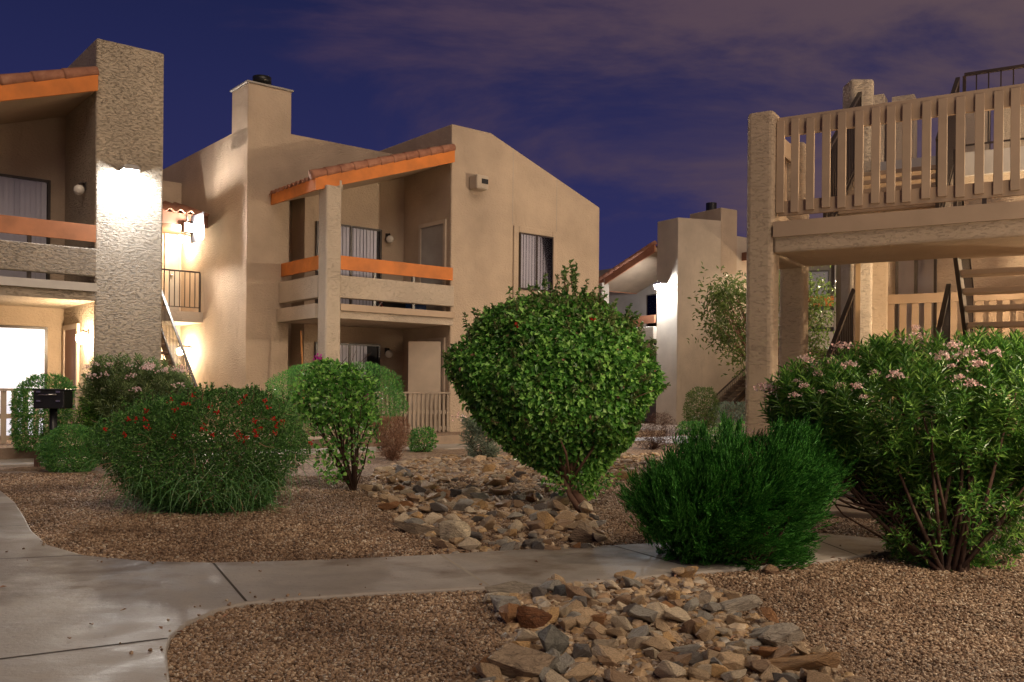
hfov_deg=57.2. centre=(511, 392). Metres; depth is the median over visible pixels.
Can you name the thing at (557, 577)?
rock
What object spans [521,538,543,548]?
rock
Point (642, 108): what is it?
sky
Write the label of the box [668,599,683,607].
rock
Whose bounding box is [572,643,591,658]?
rock
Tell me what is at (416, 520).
rock
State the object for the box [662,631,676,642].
rock
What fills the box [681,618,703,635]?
rock
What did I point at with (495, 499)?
rock
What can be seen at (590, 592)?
rock
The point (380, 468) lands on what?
rock
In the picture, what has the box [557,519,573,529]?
rock
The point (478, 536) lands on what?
rock
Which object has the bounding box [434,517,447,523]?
rock
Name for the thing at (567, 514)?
rock
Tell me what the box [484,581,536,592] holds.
rock
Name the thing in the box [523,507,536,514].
rock
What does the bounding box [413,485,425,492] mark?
rock
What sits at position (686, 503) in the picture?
juniper
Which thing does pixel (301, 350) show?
broom handle
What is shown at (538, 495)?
rock
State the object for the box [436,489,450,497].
rock
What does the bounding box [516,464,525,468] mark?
rock
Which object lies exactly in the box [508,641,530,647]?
rock
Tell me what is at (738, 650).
rock
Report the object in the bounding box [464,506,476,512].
rock
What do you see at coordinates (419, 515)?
rock
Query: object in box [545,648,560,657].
rock
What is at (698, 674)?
rock
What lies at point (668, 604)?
rock
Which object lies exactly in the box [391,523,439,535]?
rock
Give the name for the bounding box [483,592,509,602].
rock
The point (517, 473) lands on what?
rock
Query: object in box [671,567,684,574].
rock
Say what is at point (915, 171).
staircase
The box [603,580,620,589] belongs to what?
rock
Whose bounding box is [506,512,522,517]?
rock
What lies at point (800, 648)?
rock
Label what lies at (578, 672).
rock
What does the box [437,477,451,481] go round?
rock
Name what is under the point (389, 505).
rock
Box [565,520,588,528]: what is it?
rock
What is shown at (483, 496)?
rock
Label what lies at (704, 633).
rock
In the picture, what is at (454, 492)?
rock
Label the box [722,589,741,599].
rock
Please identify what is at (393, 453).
dry shrub
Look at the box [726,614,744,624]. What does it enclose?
rock
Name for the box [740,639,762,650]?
rock
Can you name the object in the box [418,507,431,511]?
rock
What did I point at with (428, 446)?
shrub
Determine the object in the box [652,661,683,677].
rock
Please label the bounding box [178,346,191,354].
wall lamp
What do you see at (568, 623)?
rock
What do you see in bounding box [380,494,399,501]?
rock
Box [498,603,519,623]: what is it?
rock
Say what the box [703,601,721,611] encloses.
rock
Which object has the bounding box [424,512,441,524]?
rock
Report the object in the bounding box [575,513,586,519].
rock
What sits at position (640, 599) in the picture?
rock
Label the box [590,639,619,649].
rock
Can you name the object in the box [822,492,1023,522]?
path
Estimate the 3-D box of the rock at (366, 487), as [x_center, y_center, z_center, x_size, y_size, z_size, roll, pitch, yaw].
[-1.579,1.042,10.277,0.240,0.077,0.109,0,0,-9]
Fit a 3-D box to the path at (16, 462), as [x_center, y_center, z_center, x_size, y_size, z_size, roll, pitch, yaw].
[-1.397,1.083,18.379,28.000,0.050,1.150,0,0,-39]
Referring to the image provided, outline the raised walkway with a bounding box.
[745,83,1023,458]
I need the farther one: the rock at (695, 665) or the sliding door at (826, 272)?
the sliding door at (826, 272)
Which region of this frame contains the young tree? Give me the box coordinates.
[687,262,835,388]
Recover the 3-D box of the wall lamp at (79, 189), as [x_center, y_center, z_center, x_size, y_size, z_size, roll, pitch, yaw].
[-7.743,-3.646,16.805,0.203,0.245,0.190,0,0,-39]
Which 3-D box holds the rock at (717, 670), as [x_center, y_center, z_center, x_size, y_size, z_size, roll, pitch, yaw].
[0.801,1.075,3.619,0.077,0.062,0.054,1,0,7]
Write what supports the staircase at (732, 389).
on the ground
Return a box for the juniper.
[613,409,862,571]
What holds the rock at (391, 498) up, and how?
on the ground
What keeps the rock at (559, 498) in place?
on the ground
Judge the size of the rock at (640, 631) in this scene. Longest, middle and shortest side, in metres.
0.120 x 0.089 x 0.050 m
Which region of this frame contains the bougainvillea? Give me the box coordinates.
[288,353,384,490]
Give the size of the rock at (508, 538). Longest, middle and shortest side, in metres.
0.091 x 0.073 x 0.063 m
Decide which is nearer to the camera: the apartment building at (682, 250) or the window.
the window
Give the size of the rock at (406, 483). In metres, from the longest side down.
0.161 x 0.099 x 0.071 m
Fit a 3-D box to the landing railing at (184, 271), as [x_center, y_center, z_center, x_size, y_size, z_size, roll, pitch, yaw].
[-7.916,-2.398,22.190,1.146,0.988,0.056,0,0,-39]
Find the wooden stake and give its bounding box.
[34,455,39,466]
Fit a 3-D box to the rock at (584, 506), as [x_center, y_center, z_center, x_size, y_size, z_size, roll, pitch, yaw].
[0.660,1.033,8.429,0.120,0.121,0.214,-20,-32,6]
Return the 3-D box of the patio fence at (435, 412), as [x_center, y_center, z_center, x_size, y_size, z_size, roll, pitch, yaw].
[-2.554,0.447,20.667,2.890,0.919,0.095,0,0,-39]
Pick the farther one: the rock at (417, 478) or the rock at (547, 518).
the rock at (417, 478)
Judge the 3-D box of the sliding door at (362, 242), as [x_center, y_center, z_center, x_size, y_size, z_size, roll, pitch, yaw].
[-3.841,-2.867,22.149,1.736,2.128,0.066,1,0,-39]
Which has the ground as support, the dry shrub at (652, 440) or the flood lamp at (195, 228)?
the dry shrub at (652, 440)
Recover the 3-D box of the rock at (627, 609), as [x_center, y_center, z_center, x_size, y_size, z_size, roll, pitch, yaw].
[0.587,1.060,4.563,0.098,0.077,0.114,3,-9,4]
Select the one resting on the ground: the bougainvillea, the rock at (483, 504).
the bougainvillea
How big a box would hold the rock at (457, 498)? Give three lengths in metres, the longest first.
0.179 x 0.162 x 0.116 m
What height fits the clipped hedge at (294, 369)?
1.664 m
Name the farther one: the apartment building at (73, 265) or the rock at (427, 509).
the apartment building at (73, 265)
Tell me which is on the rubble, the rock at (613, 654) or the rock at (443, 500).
the rock at (613, 654)
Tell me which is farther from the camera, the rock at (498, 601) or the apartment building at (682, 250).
the apartment building at (682, 250)
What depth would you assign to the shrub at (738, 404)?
29.09 m
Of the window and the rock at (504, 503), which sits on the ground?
the rock at (504, 503)
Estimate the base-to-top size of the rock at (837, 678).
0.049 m
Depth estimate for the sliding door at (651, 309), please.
36.95 m
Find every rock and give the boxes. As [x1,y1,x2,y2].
[357,484,372,490]
[372,484,382,491]
[374,466,383,471]
[378,501,401,509]
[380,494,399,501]
[383,466,393,469]
[386,475,395,483]
[388,495,398,501]
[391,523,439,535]
[393,472,403,477]
[393,484,404,490]
[394,512,409,522]
[395,465,410,472]
[397,475,409,481]
[397,504,406,513]
[400,489,415,494]
[400,501,413,506]
[402,481,410,485]
[403,472,413,477]
[404,518,424,523]
[406,493,419,501]
[411,512,422,518]
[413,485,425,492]
[415,476,424,480]
[416,480,427,485]
[416,494,424,503]
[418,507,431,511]
[421,481,436,489]
[424,488,433,494]
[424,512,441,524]
[425,492,440,500]
[429,502,448,511]
[430,536,458,548]
[432,491,445,501]
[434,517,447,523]
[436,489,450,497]
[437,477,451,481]
[437,498,446,502]
[438,520,470,541]
[442,501,455,508]
[446,513,461,520]
[448,537,463,544]
[450,489,461,496]
[451,495,466,501]
[453,499,473,510]
[458,537,480,550]
[460,458,470,463]
[461,486,480,496]
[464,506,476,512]
[470,492,489,500]
[470,531,482,540]
[471,498,482,505]
[471,516,483,521]
[471,655,490,674]
[473,455,485,461]
[475,676,495,681]
[476,663,503,680]
[479,477,488,483]
[479,500,487,509]
[480,514,494,528]
[481,464,495,472]
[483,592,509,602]
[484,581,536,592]
[485,511,496,516]
[486,642,554,677]
[488,478,506,485]
[488,489,502,494]
[489,595,520,612]
[491,474,505,479]
[491,495,499,501]
[495,499,511,507]
[495,538,507,545]
[497,510,510,516]
[497,528,507,532]
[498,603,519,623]
[500,486,511,494]
[500,541,515,550]
[503,536,513,542]
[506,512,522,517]
[506,529,516,536]
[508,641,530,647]
[509,476,519,483]
[510,520,522,530]
[513,494,525,499]
[513,500,524,507]
[514,471,525,476]
[514,629,539,641]
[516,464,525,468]
[516,605,551,628]
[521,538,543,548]
[522,504,533,509]
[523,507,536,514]
[524,488,535,494]
[525,493,536,501]
[526,520,544,530]
[528,533,537,538]
[529,508,550,520]
[531,541,544,549]
[531,586,546,596]
[534,492,542,498]
[534,503,547,509]
[536,483,556,487]
[536,511,554,528]
[538,498,549,503]
[538,580,561,592]
[538,624,568,654]
[539,667,550,681]
[542,539,551,544]
[544,484,552,491]
[544,494,566,508]
[544,545,560,549]
[544,669,568,681]
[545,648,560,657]
[546,607,558,622]
[548,655,559,668]
[549,511,557,516]
[550,492,558,497]
[551,573,565,584]
[553,500,569,510]
[553,584,566,595]
[553,652,574,673]
[555,510,575,520]
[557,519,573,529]
[557,616,577,630]
[558,606,571,617]
[562,497,568,505]
[562,599,583,608]
[564,662,597,681]
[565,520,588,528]
[565,585,592,600]
[566,607,599,621]
[567,611,580,616]
[568,522,599,542]
[568,677,577,681]
[570,596,586,606]
[571,542,580,547]
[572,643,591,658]
[574,615,589,627]
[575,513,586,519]
[578,500,592,513]
[580,543,594,547]
[580,675,596,681]
[583,587,596,597]
[583,628,604,639]
[588,521,598,527]
[589,513,598,519]
[589,621,607,634]
[590,611,606,624]
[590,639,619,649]
[591,644,624,662]
[592,526,608,537]
[592,533,606,541]
[596,520,606,525]
[597,655,617,666]
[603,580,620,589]
[604,668,632,681]
[605,627,626,637]
[608,616,632,631]
[610,594,630,604]
[614,570,635,580]
[615,471,630,478]
[615,601,626,612]
[622,576,642,588]
[623,603,641,612]
[626,625,648,638]
[627,605,657,622]
[627,636,651,648]
[631,595,644,604]
[641,636,670,651]
[643,647,659,658]
[646,602,669,617]
[649,584,666,597]
[649,630,662,635]
[651,631,673,651]
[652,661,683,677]
[654,618,670,631]
[654,660,685,677]
[657,650,674,660]
[658,678,690,681]
[661,601,674,607]
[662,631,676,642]
[664,606,690,622]
[666,590,679,601]
[666,630,683,641]
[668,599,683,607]
[669,653,691,666]
[670,644,701,651]
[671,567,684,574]
[677,566,697,577]
[678,650,703,664]
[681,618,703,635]
[682,597,699,611]
[687,667,709,680]
[689,659,709,667]
[693,622,719,634]
[695,624,714,641]
[696,664,711,675]
[697,610,713,620]
[698,590,716,603]
[698,592,721,598]
[701,649,719,659]
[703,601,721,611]
[709,657,722,664]
[710,646,720,651]
[710,664,728,677]
[715,628,732,637]
[717,594,762,611]
[717,651,747,669]
[721,669,746,681]
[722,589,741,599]
[725,640,746,647]
[725,645,746,655]
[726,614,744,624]
[733,612,741,616]
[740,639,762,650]
[744,655,760,667]
[749,625,772,637]
[749,646,777,657]
[750,659,770,673]
[757,623,805,646]
[760,607,778,622]
[760,664,781,681]
[762,564,779,574]
[768,652,840,671]
[770,645,794,657]
[772,672,797,681]
[777,677,787,681]
[782,672,799,678]
[792,641,809,654]
[799,668,807,681]
[806,670,834,681]
[811,643,826,652]
[818,666,830,674]
[833,674,845,681]
[845,676,868,681]
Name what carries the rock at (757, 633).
on the rubble
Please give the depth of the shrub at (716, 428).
20.30 m
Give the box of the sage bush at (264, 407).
[77,378,320,518]
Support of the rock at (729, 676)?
on the rubble
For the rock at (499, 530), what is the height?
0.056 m
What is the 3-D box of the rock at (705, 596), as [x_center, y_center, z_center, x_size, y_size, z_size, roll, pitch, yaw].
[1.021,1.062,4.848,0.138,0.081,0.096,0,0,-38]
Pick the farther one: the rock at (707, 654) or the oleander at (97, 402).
the oleander at (97, 402)
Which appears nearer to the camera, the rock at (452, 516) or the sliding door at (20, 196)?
the rock at (452, 516)
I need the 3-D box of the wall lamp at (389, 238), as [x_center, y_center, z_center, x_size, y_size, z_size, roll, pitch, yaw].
[-2.967,-3.736,22.770,0.190,0.245,0.203,0,0,-39]
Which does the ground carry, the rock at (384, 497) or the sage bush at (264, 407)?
the sage bush at (264, 407)
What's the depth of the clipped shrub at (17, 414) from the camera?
14.30 m
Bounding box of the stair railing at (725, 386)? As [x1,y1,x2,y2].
[715,367,745,419]
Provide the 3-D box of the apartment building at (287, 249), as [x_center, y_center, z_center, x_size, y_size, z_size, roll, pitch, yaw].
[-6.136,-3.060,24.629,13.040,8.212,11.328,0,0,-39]
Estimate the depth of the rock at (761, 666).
3.65 m
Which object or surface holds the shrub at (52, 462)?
on the ground
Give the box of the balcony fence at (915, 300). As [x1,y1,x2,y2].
[887,292,1023,408]
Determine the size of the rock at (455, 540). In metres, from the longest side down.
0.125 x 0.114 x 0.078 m
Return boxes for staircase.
[161,291,198,429]
[695,372,745,424]
[821,284,950,498]
[823,77,959,217]
[953,149,1023,358]
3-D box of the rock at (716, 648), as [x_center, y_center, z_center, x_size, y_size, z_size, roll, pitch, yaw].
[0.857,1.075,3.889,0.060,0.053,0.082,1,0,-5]
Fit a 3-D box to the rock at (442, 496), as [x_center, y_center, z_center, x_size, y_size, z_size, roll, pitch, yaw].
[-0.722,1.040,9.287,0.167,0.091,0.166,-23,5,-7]
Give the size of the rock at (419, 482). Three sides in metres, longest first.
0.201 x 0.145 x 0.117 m
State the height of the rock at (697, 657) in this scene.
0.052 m
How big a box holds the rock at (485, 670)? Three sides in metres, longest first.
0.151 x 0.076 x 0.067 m
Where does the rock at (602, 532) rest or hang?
on the ground
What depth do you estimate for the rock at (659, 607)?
4.50 m
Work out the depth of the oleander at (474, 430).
15.37 m
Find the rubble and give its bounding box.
[368,451,854,681]
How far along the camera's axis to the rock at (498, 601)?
4.61 m
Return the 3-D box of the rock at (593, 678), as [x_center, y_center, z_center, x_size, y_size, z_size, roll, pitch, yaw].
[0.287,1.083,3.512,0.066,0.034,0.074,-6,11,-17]
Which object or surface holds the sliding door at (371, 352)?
in the apartment building at (287, 249)
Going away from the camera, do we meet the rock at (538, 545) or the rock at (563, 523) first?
the rock at (538, 545)
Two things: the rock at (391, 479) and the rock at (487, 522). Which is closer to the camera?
the rock at (487, 522)
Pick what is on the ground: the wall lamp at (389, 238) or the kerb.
the kerb
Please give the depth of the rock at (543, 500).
8.94 m
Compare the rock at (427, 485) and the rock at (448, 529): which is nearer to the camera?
the rock at (448, 529)
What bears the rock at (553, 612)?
on the rubble
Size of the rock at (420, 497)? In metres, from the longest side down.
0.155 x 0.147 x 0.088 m
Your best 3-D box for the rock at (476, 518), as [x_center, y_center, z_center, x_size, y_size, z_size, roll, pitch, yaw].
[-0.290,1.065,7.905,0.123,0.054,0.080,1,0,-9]
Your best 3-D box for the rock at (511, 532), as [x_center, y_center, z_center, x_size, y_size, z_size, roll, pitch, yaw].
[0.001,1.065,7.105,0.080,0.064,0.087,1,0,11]
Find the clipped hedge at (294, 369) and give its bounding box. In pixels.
[264,361,409,443]
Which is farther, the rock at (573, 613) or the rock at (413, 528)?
the rock at (413, 528)
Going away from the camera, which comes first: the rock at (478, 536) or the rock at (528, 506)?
the rock at (478, 536)
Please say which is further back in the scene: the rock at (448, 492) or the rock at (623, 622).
the rock at (448, 492)
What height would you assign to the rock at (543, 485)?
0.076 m
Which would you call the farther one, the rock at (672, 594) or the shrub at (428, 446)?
the shrub at (428, 446)
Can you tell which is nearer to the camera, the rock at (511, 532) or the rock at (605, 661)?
the rock at (605, 661)
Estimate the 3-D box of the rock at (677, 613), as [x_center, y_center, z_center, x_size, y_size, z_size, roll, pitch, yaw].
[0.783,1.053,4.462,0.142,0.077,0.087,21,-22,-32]
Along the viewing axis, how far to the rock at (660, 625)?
4.29 m
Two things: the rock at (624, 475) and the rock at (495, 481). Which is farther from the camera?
the rock at (624, 475)
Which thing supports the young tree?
on the ground
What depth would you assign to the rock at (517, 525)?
7.41 m
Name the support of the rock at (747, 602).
on the rubble
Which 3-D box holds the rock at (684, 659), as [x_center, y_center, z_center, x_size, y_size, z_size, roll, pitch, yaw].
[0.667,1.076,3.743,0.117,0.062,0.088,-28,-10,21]
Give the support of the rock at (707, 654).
on the rubble
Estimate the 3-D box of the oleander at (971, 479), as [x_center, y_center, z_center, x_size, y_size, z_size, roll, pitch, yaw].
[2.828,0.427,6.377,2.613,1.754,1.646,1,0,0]
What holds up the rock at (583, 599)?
on the rubble
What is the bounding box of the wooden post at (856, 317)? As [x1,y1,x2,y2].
[853,263,860,360]
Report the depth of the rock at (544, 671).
3.54 m
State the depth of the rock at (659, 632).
4.13 m
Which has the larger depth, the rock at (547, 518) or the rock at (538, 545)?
the rock at (547, 518)
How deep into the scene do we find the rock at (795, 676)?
3.56 m
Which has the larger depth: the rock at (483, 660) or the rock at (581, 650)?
the rock at (581, 650)
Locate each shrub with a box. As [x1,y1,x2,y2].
[7,372,77,457]
[33,423,102,472]
[370,414,410,460]
[407,426,438,451]
[441,259,670,513]
[635,411,680,449]
[676,420,700,434]
[681,386,720,430]
[708,421,744,442]
[710,400,744,428]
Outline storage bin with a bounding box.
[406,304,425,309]
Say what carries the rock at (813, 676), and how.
on the rubble
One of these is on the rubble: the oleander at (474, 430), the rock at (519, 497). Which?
the rock at (519, 497)
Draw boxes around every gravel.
[22,541,873,674]
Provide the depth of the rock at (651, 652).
3.84 m
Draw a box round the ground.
[0,421,1023,681]
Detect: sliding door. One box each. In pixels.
[0,173,50,279]
[0,325,47,434]
[314,342,379,428]
[315,221,381,305]
[646,294,656,344]
[809,270,829,331]
[895,259,936,359]
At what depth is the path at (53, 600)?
5.20 m
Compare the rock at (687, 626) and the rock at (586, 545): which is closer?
the rock at (687, 626)
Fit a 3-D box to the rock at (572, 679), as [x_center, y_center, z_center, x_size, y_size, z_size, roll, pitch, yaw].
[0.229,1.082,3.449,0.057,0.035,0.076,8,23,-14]
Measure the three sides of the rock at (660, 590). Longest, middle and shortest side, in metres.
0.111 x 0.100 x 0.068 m
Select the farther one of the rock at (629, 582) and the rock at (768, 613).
the rock at (629, 582)
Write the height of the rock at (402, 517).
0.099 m
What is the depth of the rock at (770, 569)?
5.70 m
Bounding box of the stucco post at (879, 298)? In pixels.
[871,262,887,418]
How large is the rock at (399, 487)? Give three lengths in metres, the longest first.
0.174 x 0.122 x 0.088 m
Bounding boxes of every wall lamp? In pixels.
[73,182,85,194]
[76,330,88,343]
[176,233,190,242]
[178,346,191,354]
[385,233,393,242]
[385,348,392,357]
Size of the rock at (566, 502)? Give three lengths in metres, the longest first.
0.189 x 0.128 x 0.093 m
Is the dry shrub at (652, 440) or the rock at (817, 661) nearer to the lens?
the rock at (817, 661)
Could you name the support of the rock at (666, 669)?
on the rubble
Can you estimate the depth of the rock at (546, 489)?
10.20 m
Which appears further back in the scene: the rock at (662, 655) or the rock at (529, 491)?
the rock at (529, 491)
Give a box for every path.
[0,435,713,466]
[0,491,1023,681]
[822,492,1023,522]
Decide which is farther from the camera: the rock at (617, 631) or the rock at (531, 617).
the rock at (531, 617)
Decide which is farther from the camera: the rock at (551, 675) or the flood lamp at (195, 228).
the flood lamp at (195, 228)
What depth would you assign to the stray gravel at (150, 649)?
4.87 m
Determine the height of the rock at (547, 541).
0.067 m
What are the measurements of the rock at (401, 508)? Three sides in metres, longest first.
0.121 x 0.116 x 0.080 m
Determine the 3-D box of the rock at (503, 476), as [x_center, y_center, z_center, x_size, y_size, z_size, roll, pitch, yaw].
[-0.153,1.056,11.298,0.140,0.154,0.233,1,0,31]
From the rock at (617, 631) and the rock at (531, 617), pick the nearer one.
the rock at (617, 631)
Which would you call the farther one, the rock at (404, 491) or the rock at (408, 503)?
the rock at (404, 491)
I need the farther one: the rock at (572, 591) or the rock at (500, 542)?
the rock at (500, 542)
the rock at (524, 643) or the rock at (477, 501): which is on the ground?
the rock at (477, 501)
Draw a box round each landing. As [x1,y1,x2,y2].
[862,365,978,426]
[880,64,1023,183]
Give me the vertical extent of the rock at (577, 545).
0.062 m
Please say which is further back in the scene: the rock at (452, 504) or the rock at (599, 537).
the rock at (452, 504)
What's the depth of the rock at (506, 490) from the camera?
9.97 m
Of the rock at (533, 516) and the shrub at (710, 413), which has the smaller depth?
the rock at (533, 516)
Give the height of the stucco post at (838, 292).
4.200 m
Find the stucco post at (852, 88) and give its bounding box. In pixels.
[841,79,873,403]
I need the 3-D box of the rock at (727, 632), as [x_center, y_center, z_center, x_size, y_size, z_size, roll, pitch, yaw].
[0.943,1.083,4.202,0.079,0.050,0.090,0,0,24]
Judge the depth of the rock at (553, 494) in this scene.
9.36 m
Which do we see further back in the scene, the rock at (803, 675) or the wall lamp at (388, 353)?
the wall lamp at (388, 353)
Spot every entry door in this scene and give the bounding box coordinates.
[163,342,178,373]
[164,233,180,310]
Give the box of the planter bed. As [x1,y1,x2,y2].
[0,429,644,447]
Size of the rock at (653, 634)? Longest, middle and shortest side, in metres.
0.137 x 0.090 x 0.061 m
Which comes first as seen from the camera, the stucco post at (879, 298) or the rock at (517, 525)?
the rock at (517, 525)
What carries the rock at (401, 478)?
on the ground
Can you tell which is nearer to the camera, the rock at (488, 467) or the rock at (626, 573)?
the rock at (626, 573)
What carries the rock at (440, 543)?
on the rubble
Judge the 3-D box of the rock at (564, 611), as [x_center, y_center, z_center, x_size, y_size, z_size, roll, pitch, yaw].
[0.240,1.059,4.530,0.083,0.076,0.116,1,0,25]
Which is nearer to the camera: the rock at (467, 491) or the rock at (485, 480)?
the rock at (467, 491)
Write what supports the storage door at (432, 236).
in the apartment building at (287, 249)
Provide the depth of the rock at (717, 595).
4.89 m
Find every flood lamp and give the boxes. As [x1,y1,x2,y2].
[119,164,140,173]
[181,212,203,243]
[653,281,667,288]
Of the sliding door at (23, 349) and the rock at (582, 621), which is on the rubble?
the rock at (582, 621)
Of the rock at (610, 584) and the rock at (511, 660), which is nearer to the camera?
the rock at (511, 660)
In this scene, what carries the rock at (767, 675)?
on the rubble
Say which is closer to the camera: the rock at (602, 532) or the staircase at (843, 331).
the rock at (602, 532)
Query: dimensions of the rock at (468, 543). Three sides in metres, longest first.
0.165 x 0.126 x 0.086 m
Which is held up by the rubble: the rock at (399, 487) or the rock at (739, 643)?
the rock at (739, 643)
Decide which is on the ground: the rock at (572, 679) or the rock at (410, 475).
the rock at (410, 475)
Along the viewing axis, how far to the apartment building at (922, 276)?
15.69 m
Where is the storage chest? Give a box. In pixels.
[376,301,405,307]
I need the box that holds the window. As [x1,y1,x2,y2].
[513,225,556,298]
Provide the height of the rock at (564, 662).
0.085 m
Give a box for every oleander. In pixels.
[69,352,200,456]
[451,412,502,457]
[742,324,1023,571]
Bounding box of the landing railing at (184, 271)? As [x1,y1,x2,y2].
[162,268,200,311]
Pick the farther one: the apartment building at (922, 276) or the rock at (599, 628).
the apartment building at (922, 276)
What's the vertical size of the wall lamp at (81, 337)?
0.245 m
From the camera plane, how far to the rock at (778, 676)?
3.45 m
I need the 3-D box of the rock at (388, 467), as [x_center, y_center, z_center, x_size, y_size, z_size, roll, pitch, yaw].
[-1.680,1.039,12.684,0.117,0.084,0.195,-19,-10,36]
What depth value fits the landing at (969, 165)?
12.12 m
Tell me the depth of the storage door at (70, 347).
17.44 m
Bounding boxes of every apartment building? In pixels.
[0,39,163,439]
[161,74,598,434]
[599,202,746,424]
[778,265,835,387]
[874,94,1023,452]
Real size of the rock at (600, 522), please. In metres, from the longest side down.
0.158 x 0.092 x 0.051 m
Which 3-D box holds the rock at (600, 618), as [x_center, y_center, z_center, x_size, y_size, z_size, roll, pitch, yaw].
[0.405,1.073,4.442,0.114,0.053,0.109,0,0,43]
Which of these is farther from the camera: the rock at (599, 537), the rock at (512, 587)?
the rock at (599, 537)
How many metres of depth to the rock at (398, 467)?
11.97 m
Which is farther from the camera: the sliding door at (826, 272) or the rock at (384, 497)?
the sliding door at (826, 272)
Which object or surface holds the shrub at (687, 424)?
on the ground
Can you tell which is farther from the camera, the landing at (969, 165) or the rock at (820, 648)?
the landing at (969, 165)
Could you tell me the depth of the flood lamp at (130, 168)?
16.54 m
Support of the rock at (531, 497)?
on the rubble
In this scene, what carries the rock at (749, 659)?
on the rubble
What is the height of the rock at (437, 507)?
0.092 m
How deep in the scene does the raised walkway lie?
9.49 m
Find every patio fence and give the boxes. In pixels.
[0,388,87,443]
[339,391,450,433]
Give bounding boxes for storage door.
[62,323,79,433]
[408,338,445,431]
[418,219,446,310]
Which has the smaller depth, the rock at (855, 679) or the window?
the rock at (855, 679)
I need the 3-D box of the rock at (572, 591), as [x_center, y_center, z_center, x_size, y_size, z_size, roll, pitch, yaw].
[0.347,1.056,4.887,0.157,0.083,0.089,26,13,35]
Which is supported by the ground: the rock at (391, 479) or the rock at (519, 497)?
the rock at (391, 479)
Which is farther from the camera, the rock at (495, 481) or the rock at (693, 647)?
the rock at (495, 481)
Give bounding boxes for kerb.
[0,430,665,458]
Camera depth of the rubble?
5.28 m
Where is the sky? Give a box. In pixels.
[0,0,1023,269]
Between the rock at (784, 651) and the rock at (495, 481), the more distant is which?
the rock at (495, 481)
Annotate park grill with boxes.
[32,389,73,456]
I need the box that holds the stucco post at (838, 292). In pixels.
[836,265,840,327]
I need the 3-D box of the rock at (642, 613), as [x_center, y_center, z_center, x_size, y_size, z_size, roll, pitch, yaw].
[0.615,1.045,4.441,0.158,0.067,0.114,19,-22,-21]
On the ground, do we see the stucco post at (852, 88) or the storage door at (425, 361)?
the stucco post at (852, 88)
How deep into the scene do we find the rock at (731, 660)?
3.70 m
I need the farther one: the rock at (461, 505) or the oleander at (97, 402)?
the oleander at (97, 402)
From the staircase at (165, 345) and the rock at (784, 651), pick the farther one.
the staircase at (165, 345)
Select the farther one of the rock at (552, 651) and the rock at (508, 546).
the rock at (508, 546)
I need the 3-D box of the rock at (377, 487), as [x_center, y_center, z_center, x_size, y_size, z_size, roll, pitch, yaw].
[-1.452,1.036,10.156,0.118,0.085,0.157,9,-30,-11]
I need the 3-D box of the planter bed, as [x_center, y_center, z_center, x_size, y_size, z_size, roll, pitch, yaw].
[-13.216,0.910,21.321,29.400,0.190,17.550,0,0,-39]
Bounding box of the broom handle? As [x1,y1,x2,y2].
[300,331,304,398]
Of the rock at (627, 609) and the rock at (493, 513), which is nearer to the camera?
the rock at (627, 609)
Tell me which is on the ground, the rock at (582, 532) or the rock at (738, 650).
the rock at (582, 532)
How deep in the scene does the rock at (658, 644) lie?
3.92 m
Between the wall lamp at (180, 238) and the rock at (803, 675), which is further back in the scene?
the wall lamp at (180, 238)
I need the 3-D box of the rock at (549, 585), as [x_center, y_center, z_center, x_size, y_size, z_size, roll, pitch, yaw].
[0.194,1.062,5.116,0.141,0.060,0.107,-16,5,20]
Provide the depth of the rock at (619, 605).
4.61 m
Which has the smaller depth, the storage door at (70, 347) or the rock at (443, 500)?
the rock at (443, 500)
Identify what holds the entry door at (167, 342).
in the apartment building at (287, 249)
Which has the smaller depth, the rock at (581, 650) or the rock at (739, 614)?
the rock at (581, 650)
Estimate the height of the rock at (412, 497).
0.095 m
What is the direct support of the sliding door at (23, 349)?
in the apartment building at (73, 265)
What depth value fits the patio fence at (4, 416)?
15.50 m
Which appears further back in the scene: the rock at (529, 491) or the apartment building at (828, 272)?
the apartment building at (828, 272)
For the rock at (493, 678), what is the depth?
3.43 m
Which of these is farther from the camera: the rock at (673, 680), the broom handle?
the broom handle
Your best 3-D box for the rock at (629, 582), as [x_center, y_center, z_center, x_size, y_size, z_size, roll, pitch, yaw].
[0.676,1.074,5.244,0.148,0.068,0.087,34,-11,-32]
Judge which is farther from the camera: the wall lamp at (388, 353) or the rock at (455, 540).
the wall lamp at (388, 353)

